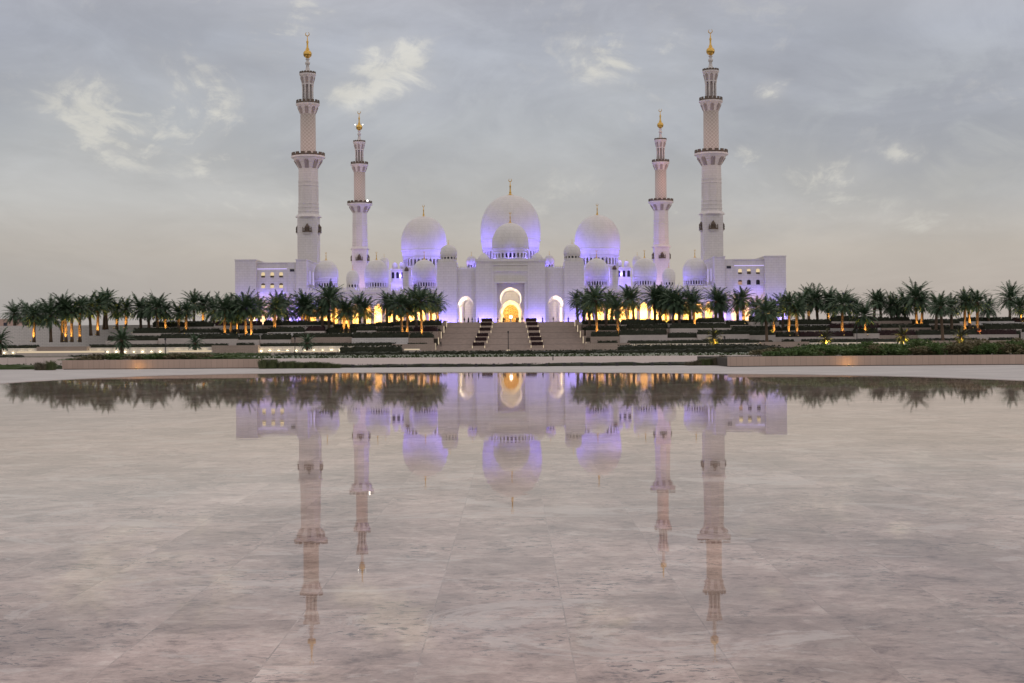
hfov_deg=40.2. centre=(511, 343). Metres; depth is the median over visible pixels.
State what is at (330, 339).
terrace wall
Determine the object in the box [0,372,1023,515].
water
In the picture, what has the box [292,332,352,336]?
clipped hedge
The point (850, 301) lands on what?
date palm
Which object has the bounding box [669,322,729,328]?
clipped hedge
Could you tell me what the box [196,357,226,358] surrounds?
leafy shrub
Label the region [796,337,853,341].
terrace wall
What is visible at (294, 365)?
grass clump
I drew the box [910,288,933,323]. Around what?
date palm
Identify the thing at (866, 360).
wall
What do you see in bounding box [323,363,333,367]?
grass clump
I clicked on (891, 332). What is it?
clipped hedge
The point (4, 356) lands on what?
clipped hedge
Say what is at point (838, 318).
clipped hedge
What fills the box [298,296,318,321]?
date palm
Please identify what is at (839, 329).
terrace wall
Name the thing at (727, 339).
clipped hedge
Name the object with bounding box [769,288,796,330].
date palm
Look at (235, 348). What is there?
stone planter wall
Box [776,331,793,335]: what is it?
clipped hedge
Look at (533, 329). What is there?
stair planter
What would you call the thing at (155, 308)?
date palm
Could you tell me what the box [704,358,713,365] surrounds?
grass clump
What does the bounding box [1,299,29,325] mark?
date palm
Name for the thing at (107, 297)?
date palm
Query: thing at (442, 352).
clipped hedge
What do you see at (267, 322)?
clipped hedge
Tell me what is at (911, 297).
date palm
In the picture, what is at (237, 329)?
date palm
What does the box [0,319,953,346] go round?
mosque platform
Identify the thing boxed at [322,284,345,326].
date palm
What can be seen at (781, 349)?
leafy shrub
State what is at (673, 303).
date palm
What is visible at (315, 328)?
clipped hedge
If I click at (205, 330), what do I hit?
clipped hedge
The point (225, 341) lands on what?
terrace wall
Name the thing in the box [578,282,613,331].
date palm
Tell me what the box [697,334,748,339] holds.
terrace wall
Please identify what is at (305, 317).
date palm
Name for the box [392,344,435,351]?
stone planter wall
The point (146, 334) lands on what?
terrace wall
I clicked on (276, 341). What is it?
terrace wall
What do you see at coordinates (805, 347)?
leafy shrub
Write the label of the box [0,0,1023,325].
sky
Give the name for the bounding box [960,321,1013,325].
terrace wall
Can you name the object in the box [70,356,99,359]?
leafy shrub
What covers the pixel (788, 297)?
date palm
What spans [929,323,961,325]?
terrace wall
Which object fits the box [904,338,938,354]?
leafy shrub
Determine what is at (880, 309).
date palm
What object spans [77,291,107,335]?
date palm
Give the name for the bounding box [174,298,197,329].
date palm
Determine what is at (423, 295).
date palm
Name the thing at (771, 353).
leafy shrub
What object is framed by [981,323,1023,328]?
clipped hedge
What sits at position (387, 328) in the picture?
clipped hedge
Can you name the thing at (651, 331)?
clipped hedge
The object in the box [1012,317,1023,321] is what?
clipped hedge
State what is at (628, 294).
date palm
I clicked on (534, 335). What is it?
stair planter
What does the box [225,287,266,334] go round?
date palm
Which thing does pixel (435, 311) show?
date palm
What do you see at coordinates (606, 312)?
date palm
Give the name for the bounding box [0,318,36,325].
distant building
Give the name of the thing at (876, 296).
date palm
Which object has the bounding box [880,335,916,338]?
terrace wall
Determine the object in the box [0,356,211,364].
wall
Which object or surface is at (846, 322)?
terrace wall
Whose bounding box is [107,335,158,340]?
clipped hedge
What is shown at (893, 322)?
terrace wall
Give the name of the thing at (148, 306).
date palm
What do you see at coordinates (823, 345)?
leafy shrub
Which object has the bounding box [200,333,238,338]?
clipped hedge
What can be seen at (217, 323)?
clipped hedge
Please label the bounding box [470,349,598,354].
clipped hedge
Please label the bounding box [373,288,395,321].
date palm
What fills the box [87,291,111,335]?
date palm
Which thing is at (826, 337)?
young palm
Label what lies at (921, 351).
leafy shrub
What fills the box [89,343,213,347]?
clipped hedge
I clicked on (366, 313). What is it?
date palm
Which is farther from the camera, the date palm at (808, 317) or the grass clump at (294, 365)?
the date palm at (808, 317)
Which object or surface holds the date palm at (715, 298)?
on the mosque platform
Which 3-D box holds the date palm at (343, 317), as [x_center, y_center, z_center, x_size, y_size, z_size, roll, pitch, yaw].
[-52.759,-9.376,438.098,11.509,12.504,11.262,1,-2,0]
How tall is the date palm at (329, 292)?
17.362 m
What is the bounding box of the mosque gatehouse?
[307,213,713,323]
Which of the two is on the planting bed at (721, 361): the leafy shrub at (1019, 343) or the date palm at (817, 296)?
the leafy shrub at (1019, 343)
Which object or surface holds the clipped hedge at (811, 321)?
on the terrace wall
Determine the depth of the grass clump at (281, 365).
71.40 m
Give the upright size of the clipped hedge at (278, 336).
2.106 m
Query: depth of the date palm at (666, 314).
446.95 m
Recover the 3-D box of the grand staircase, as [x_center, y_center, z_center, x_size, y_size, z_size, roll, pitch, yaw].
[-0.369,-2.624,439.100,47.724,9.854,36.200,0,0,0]
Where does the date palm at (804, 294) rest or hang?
on the terrace
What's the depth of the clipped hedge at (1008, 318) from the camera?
448.55 m
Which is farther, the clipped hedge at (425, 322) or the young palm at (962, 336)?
the clipped hedge at (425, 322)
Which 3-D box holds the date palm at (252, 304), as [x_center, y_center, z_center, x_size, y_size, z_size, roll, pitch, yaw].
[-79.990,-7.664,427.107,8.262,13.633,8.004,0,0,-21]
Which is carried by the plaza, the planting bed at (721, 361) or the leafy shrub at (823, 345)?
the planting bed at (721, 361)
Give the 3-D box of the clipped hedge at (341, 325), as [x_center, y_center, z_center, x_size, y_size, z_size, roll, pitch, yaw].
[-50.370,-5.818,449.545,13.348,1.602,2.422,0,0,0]
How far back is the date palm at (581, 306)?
461.93 m
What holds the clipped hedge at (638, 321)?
on the terrace wall
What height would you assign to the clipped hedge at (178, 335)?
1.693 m
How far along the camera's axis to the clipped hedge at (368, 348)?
328.59 m
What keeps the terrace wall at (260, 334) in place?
on the terrace
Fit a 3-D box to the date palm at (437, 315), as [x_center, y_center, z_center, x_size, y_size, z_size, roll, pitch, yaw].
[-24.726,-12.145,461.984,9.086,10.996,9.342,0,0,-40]
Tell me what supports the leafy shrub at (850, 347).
on the planting bed at (721, 361)
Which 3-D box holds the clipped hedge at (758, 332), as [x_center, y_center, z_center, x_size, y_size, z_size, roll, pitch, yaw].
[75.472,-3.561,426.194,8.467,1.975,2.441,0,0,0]
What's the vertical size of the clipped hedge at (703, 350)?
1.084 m
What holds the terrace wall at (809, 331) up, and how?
on the terrace at (587, 339)
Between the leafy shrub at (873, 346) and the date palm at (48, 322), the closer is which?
the leafy shrub at (873, 346)
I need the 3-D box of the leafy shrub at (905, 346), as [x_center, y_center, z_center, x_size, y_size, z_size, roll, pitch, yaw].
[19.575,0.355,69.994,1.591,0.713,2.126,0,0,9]
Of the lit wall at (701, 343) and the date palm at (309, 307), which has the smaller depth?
the lit wall at (701, 343)
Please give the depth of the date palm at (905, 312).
446.80 m
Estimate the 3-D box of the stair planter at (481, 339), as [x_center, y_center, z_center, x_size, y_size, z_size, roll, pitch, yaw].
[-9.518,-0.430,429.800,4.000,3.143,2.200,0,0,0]
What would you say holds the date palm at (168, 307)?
on the terrace
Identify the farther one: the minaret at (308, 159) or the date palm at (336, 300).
the minaret at (308, 159)
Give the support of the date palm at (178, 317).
on the terrace
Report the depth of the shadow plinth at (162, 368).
73.36 m
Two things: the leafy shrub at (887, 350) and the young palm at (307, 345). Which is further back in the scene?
the young palm at (307, 345)
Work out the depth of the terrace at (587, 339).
426.00 m
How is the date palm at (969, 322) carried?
on the terrace
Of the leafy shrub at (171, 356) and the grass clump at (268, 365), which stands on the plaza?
the grass clump at (268, 365)
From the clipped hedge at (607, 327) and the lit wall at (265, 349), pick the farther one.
the clipped hedge at (607, 327)
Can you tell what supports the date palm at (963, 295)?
on the terrace at (587, 339)
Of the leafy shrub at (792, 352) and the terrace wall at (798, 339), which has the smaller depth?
the leafy shrub at (792, 352)
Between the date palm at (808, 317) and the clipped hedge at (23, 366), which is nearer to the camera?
the clipped hedge at (23, 366)
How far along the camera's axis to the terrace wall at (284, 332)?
430.90 m
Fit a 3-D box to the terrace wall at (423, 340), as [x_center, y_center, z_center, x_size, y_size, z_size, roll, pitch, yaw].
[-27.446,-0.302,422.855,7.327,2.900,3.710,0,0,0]
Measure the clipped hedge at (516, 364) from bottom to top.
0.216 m
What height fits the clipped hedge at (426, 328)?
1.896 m
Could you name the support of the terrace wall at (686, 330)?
on the terrace at (587, 339)
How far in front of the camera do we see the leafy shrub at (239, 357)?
74.08 m
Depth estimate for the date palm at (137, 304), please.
447.28 m
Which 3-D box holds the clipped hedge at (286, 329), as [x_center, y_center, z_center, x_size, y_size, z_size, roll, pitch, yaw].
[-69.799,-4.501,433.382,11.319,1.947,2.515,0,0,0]
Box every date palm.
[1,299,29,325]
[11,298,37,325]
[18,299,46,341]
[29,294,67,341]
[49,290,82,341]
[51,295,76,341]
[55,299,88,341]
[68,294,93,341]
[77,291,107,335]
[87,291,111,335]
[94,286,120,329]
[96,287,120,329]
[102,297,131,328]
[112,295,135,328]
[122,292,150,328]
[133,296,155,327]
[139,289,173,327]
[155,298,175,327]
[165,301,192,332]
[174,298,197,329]
[178,289,206,320]
[195,292,214,320]
[198,292,223,323]
[207,291,239,332]
[211,293,245,333]
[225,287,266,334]
[226,295,247,333]
[239,296,263,335]
[252,292,270,320]
[260,292,291,326]
[267,290,290,319]
[271,290,298,320]
[285,289,319,320]
[289,288,316,320]
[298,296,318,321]
[305,293,335,326]
[309,278,348,328]
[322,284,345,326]
[329,294,360,332]
[335,298,361,332]
[348,290,376,322]
[351,295,379,322]
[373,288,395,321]
[378,290,405,323]
[385,290,414,331]
[392,292,425,331]
[398,285,425,326]
[404,284,436,332]
[422,288,448,320]
[432,291,449,320]
[565,289,583,319]
[569,283,604,325]
[573,294,584,320]
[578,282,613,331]
[599,294,632,332]
[601,289,617,325]
[608,290,622,317]
[616,283,643,318]
[621,284,644,319]
[638,283,663,320]
[642,283,677,319]
[647,284,673,320]
[655,286,688,322]
[661,287,693,322]
[679,285,705,318]
[680,285,710,323]
[701,283,733,317]
[705,288,733,318]
[713,294,729,318]
[723,290,748,320]
[730,285,755,320]
[745,295,763,319]
[749,293,781,341]
[767,296,784,336]
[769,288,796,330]
[778,290,802,332]
[784,294,808,335]
[794,287,815,319]
[798,283,815,319]
[802,283,832,318]
[817,285,839,318]
[820,292,842,315]
[822,288,860,332]
[840,291,859,314]
[847,296,865,318]
[848,298,881,332]
[863,288,887,317]
[868,290,888,316]
[880,291,902,316]
[883,292,911,318]
[891,287,920,316]
[894,278,936,324]
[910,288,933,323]
[922,291,958,340]
[923,291,952,330]
[943,293,964,328]
[952,286,977,328]
[956,292,972,328]
[965,287,993,329]
[975,294,1000,320]
[994,280,1023,318]
[1006,293,1023,321]
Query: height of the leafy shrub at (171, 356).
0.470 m
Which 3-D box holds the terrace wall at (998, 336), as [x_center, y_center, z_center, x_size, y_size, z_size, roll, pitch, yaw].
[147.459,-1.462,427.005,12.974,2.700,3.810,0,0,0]
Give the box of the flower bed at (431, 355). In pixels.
[6,352,748,358]
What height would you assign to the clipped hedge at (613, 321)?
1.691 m
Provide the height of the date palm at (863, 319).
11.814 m
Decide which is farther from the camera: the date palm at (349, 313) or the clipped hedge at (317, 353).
the date palm at (349, 313)
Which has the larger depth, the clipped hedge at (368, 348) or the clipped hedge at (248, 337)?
the clipped hedge at (248, 337)
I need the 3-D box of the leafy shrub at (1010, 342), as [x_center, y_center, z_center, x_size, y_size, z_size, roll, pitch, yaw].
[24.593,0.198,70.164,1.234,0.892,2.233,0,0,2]
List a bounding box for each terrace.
[61,355,761,365]
[586,335,1020,341]
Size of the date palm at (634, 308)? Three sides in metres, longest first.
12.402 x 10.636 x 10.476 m
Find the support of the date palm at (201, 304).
on the mosque platform
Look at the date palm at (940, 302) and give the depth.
413.83 m
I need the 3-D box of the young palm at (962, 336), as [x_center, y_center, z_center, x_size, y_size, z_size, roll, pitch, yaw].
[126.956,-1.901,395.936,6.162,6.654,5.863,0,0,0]
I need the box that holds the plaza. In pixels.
[0,365,1023,383]
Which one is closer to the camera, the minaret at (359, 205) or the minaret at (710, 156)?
the minaret at (710, 156)
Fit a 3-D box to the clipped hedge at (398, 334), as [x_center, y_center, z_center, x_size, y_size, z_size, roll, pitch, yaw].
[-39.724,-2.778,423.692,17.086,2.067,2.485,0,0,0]
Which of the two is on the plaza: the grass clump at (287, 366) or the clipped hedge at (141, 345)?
the grass clump at (287, 366)
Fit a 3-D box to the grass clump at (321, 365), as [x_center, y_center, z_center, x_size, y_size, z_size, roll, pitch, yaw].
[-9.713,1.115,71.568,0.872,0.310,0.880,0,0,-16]
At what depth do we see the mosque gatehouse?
503.29 m
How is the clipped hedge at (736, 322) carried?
on the terrace wall
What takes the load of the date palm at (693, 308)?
on the terrace
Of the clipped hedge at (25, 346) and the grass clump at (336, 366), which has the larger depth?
the clipped hedge at (25, 346)
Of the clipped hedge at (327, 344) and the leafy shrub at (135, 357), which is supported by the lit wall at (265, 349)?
the clipped hedge at (327, 344)
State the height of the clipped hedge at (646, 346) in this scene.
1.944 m
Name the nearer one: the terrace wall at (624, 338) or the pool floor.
the pool floor
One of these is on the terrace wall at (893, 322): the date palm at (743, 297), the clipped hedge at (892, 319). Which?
the clipped hedge at (892, 319)
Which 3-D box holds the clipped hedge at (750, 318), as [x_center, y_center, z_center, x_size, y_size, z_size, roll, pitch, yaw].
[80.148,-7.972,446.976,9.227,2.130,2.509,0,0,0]
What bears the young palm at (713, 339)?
on the ground at (271, 354)
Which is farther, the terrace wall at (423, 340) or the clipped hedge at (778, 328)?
the clipped hedge at (778, 328)
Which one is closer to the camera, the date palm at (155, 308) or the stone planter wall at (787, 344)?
the stone planter wall at (787, 344)
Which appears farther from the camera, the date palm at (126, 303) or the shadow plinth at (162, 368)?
the date palm at (126, 303)
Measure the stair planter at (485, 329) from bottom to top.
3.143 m
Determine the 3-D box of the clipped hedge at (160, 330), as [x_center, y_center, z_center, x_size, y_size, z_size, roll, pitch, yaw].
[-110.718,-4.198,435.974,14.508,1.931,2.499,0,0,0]
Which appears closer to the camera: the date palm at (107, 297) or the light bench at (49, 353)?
the light bench at (49, 353)
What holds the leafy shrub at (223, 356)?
on the planting bed
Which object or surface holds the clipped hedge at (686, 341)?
on the lit wall at (701, 343)
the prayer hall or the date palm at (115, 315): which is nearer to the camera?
the date palm at (115, 315)
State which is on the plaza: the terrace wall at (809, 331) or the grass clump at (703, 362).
the grass clump at (703, 362)
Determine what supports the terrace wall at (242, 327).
on the terrace
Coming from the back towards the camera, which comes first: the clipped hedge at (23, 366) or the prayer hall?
the prayer hall
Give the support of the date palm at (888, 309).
on the terrace
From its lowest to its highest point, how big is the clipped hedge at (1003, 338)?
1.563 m
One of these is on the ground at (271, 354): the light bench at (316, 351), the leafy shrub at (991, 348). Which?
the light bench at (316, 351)
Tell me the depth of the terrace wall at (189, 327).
441.90 m
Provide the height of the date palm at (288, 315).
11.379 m
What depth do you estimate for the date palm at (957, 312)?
426.95 m
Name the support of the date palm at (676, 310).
on the terrace
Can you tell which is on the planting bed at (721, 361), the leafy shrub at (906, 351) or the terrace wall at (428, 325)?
the leafy shrub at (906, 351)
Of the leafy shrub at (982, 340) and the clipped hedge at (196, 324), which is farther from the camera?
the clipped hedge at (196, 324)
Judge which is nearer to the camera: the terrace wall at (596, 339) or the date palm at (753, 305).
the terrace wall at (596, 339)
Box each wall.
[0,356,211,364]
[2,348,36,354]
[37,346,90,350]
[62,359,260,368]
[89,347,211,353]
[105,340,157,344]
[131,333,179,335]
[151,327,213,330]
[158,338,199,343]
[199,339,238,344]
[212,345,259,352]
[214,325,261,329]
[237,340,259,344]
[238,333,266,339]
[259,346,352,352]
[260,339,290,342]
[262,325,280,328]
[267,332,304,335]
[281,325,332,329]
[291,337,351,342]
[305,331,325,333]
[352,338,408,343]
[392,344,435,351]
[394,325,441,328]
[409,338,433,343]
[414,331,437,338]
[581,324,620,329]
[584,343,629,349]
[586,330,620,337]
[590,336,619,342]
[619,335,667,342]
[630,343,759,345]
[668,338,696,339]
[669,328,730,333]
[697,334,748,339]
[727,354,1023,365]
[748,322,778,326]
[749,335,774,341]
[759,342,808,347]
[775,337,795,341]
[782,330,830,332]
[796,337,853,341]
[809,342,926,344]
[830,328,880,331]
[831,321,854,323]
[853,333,879,338]
[868,321,911,324]
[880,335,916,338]
[881,328,930,330]
[917,335,978,338]
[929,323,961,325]
[933,340,1023,342]
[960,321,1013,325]
[979,334,1018,339]
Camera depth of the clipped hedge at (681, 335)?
422.67 m
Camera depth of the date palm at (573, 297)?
462.30 m
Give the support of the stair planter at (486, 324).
on the grand staircase
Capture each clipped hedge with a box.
[0,354,23,357]
[0,363,61,369]
[5,344,39,347]
[69,354,96,356]
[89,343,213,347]
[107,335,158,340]
[133,327,179,332]
[149,352,270,355]
[152,320,213,326]
[160,333,199,337]
[182,328,220,332]
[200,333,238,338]
[215,320,261,325]
[221,329,268,333]
[236,342,254,344]
[239,334,259,339]
[260,342,391,346]
[261,333,291,339]
[263,319,282,325]
[268,326,304,331]
[274,352,345,355]
[278,361,683,367]
[282,320,332,324]
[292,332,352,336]
[306,326,325,330]
[327,327,357,332]
[334,323,375,326]
[340,344,402,352]
[344,350,469,354]
[352,331,408,337]
[357,325,375,330]
[376,321,393,326]
[377,326,412,331]
[394,320,441,325]
[409,332,432,337]
[413,326,437,331]
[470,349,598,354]
[582,319,619,323]
[586,325,626,329]
[591,331,618,336]
[596,349,657,353]
[597,340,617,342]
[617,343,764,350]
[619,328,666,334]
[620,319,654,324]
[626,323,667,328]
[630,339,758,343]
[654,346,795,353]
[655,319,696,323]
[667,332,696,337]
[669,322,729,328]
[696,317,724,321]
[697,329,747,334]
[701,338,745,340]
[725,320,747,324]
[730,325,780,330]
[735,345,779,348]
[748,316,777,321]
[748,329,773,334]
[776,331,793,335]
[778,319,830,324]
[781,339,794,341]
[783,324,829,330]
[794,331,852,335]
[798,342,948,347]
[808,338,932,342]
[828,323,878,327]
[830,315,856,320]
[853,328,877,333]
[858,316,909,320]
[878,329,915,334]
[880,323,928,327]
[910,318,959,323]
[917,329,976,334]
[928,338,978,340]
[929,325,975,328]
[957,316,1011,321]
[976,329,1016,334]
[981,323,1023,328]
[989,337,1013,339]
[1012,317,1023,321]
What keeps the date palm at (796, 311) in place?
on the terrace at (587, 339)
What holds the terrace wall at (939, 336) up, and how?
on the terrace
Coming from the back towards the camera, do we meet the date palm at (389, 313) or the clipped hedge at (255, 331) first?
the date palm at (389, 313)
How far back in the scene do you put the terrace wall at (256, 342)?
419.90 m
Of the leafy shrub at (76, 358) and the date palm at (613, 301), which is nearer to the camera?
the leafy shrub at (76, 358)
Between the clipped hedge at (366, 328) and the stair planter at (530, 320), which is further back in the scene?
the stair planter at (530, 320)
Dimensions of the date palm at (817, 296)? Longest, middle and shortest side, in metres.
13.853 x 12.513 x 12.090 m
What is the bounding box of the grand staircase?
[433,320,589,350]
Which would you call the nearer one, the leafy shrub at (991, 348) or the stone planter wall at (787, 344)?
the leafy shrub at (991, 348)
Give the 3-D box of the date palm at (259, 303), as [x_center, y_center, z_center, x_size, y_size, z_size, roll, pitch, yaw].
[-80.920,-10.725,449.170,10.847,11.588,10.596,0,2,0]
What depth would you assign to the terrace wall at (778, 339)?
425.10 m
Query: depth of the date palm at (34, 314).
426.10 m
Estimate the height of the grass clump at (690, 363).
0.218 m
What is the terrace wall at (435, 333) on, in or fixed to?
on the terrace
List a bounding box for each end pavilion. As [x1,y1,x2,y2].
[234,259,317,323]
[704,255,787,320]
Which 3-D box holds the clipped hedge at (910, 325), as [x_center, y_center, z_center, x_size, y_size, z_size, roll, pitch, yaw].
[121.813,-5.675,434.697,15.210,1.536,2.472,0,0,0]
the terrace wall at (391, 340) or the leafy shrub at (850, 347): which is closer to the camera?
the leafy shrub at (850, 347)
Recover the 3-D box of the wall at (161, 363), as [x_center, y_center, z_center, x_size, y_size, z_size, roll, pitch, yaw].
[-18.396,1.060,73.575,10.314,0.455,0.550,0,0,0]
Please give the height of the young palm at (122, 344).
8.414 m
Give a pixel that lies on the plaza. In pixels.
(1005, 372)
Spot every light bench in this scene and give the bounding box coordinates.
[16,350,105,355]
[168,350,212,353]
[268,351,289,353]
[302,350,337,353]
[404,349,419,351]
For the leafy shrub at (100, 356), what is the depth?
74.38 m
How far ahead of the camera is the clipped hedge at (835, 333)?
426.55 m
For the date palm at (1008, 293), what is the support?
on the mosque platform
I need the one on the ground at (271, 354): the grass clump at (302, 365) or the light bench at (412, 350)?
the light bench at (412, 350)
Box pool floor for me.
[0,501,1023,682]
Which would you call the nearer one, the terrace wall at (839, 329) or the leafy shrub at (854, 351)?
the leafy shrub at (854, 351)
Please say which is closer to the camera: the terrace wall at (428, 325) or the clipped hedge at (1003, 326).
the clipped hedge at (1003, 326)
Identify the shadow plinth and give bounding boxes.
[63,368,208,369]
[729,364,1023,366]
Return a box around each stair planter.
[472,342,484,347]
[474,337,486,343]
[476,333,488,337]
[479,327,490,332]
[480,322,492,328]
[482,318,492,323]
[525,318,535,323]
[526,322,537,327]
[527,327,539,332]
[528,333,540,337]
[529,337,542,342]
[531,342,543,347]
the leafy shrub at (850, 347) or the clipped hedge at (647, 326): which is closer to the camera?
the leafy shrub at (850, 347)
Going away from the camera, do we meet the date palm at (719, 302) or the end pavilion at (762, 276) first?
the date palm at (719, 302)
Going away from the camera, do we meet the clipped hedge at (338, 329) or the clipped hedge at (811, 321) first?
the clipped hedge at (338, 329)
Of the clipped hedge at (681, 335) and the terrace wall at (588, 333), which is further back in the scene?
the terrace wall at (588, 333)
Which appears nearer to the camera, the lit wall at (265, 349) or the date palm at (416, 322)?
the lit wall at (265, 349)
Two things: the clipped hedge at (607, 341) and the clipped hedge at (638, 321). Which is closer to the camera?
the clipped hedge at (607, 341)
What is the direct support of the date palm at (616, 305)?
on the terrace at (587, 339)
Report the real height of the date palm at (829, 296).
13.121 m
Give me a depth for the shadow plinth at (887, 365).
67.46 m
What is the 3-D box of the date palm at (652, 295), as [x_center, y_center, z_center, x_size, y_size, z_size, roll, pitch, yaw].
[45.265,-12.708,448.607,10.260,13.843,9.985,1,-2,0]
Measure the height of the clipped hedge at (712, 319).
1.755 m
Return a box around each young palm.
[0,327,12,354]
[107,326,135,353]
[185,333,205,349]
[298,333,316,349]
[703,326,723,343]
[819,328,834,343]
[892,324,912,343]
[949,325,969,342]
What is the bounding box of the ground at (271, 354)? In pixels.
[6,350,968,356]
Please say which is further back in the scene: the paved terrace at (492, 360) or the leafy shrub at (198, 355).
the paved terrace at (492, 360)
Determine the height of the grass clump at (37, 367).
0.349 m
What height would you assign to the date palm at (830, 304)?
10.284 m
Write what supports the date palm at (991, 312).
on the terrace
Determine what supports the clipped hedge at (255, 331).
on the terrace wall at (260, 334)
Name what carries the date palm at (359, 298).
on the mosque platform
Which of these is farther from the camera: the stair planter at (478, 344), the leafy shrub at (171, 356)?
the stair planter at (478, 344)
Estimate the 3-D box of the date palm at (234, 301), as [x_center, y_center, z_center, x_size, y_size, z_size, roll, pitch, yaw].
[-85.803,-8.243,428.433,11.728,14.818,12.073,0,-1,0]
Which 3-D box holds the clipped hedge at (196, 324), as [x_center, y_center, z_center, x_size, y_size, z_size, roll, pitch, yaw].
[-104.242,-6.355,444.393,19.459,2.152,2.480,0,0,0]
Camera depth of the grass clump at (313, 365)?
71.36 m
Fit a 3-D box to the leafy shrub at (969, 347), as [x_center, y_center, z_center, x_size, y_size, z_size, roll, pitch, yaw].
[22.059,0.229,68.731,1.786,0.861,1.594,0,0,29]
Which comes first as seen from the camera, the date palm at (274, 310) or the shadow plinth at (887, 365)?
the shadow plinth at (887, 365)
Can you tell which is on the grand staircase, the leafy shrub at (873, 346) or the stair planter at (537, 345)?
the stair planter at (537, 345)
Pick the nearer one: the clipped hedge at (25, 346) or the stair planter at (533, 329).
the clipped hedge at (25, 346)
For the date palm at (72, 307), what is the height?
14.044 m
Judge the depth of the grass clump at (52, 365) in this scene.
71.47 m
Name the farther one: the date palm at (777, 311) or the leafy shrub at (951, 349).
the date palm at (777, 311)
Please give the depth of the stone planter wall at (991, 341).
408.20 m
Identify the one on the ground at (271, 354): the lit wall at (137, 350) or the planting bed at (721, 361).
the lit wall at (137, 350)
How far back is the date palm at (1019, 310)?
448.06 m
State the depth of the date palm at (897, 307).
447.63 m
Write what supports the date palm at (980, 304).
on the terrace at (587, 339)
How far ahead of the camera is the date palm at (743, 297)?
448.00 m
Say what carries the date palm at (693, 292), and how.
on the terrace
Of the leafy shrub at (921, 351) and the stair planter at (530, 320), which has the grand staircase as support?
the stair planter at (530, 320)
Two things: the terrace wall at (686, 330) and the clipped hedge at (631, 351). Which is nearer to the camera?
the clipped hedge at (631, 351)
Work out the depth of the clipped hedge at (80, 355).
199.27 m
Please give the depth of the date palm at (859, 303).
448.86 m
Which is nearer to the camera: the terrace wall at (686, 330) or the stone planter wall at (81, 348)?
the stone planter wall at (81, 348)
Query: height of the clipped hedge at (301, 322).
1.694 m
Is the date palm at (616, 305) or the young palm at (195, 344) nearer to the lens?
the young palm at (195, 344)
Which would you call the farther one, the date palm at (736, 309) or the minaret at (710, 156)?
the minaret at (710, 156)
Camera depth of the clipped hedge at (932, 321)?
445.94 m
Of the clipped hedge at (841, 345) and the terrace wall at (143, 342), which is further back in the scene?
the terrace wall at (143, 342)
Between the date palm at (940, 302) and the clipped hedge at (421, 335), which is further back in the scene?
the clipped hedge at (421, 335)
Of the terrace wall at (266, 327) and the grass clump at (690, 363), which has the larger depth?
the terrace wall at (266, 327)
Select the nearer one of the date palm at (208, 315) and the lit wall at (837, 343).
the lit wall at (837, 343)
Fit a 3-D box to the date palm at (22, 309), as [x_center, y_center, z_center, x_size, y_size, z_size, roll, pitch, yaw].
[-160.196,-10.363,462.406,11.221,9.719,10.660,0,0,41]
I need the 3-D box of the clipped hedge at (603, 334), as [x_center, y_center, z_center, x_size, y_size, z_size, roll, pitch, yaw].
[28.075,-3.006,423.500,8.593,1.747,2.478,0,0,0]
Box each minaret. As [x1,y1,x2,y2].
[291,32,324,262]
[347,112,371,290]
[648,109,673,285]
[694,29,727,286]
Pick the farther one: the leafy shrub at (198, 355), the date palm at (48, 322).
the date palm at (48, 322)
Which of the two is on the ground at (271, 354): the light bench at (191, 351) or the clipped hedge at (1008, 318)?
the light bench at (191, 351)
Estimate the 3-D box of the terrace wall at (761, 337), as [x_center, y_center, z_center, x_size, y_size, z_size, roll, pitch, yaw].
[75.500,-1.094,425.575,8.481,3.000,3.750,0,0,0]
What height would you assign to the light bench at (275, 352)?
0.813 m
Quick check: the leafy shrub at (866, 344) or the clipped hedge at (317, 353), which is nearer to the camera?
the leafy shrub at (866, 344)
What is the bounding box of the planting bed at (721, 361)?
[697,354,1012,366]
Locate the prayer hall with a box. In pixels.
[345,179,675,290]
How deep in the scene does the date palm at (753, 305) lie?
447.40 m
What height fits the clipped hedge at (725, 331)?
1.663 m
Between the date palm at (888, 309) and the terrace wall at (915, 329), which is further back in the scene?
the date palm at (888, 309)
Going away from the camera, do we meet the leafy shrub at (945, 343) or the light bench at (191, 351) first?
the leafy shrub at (945, 343)
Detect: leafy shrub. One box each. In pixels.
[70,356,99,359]
[80,353,111,359]
[104,353,129,359]
[120,354,144,359]
[138,352,165,359]
[147,354,169,359]
[163,352,190,358]
[177,355,200,358]
[186,353,213,358]
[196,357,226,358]
[214,355,243,358]
[230,356,262,359]
[746,347,781,355]
[761,351,785,355]
[771,347,789,355]
[781,349,809,355]
[788,348,822,355]
[793,343,817,349]
[810,346,844,355]
[817,343,837,354]
[837,343,862,355]
[840,347,872,355]
[854,341,879,355]
[856,344,883,355]
[866,343,902,355]
[890,348,911,354]
[897,344,914,354]
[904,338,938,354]
[908,346,936,354]
[922,342,948,354]
[935,340,952,354]
[940,342,970,354]
[948,340,979,354]
[965,338,990,351]
[965,346,985,354]
[974,342,1004,354]
[994,339,1015,354]
[995,341,1023,354]
[1005,340,1023,354]
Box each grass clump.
[33,364,42,369]
[45,360,57,369]
[256,359,268,368]
[266,361,277,368]
[267,359,278,368]
[276,361,286,368]
[284,363,291,368]
[289,361,298,368]
[297,362,305,367]
[309,362,320,367]
[316,363,324,367]
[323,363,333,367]
[331,363,342,367]
[686,362,695,365]
[693,360,701,365]
[699,358,709,365]
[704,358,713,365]
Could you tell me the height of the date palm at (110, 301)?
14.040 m
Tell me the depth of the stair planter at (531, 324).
446.67 m

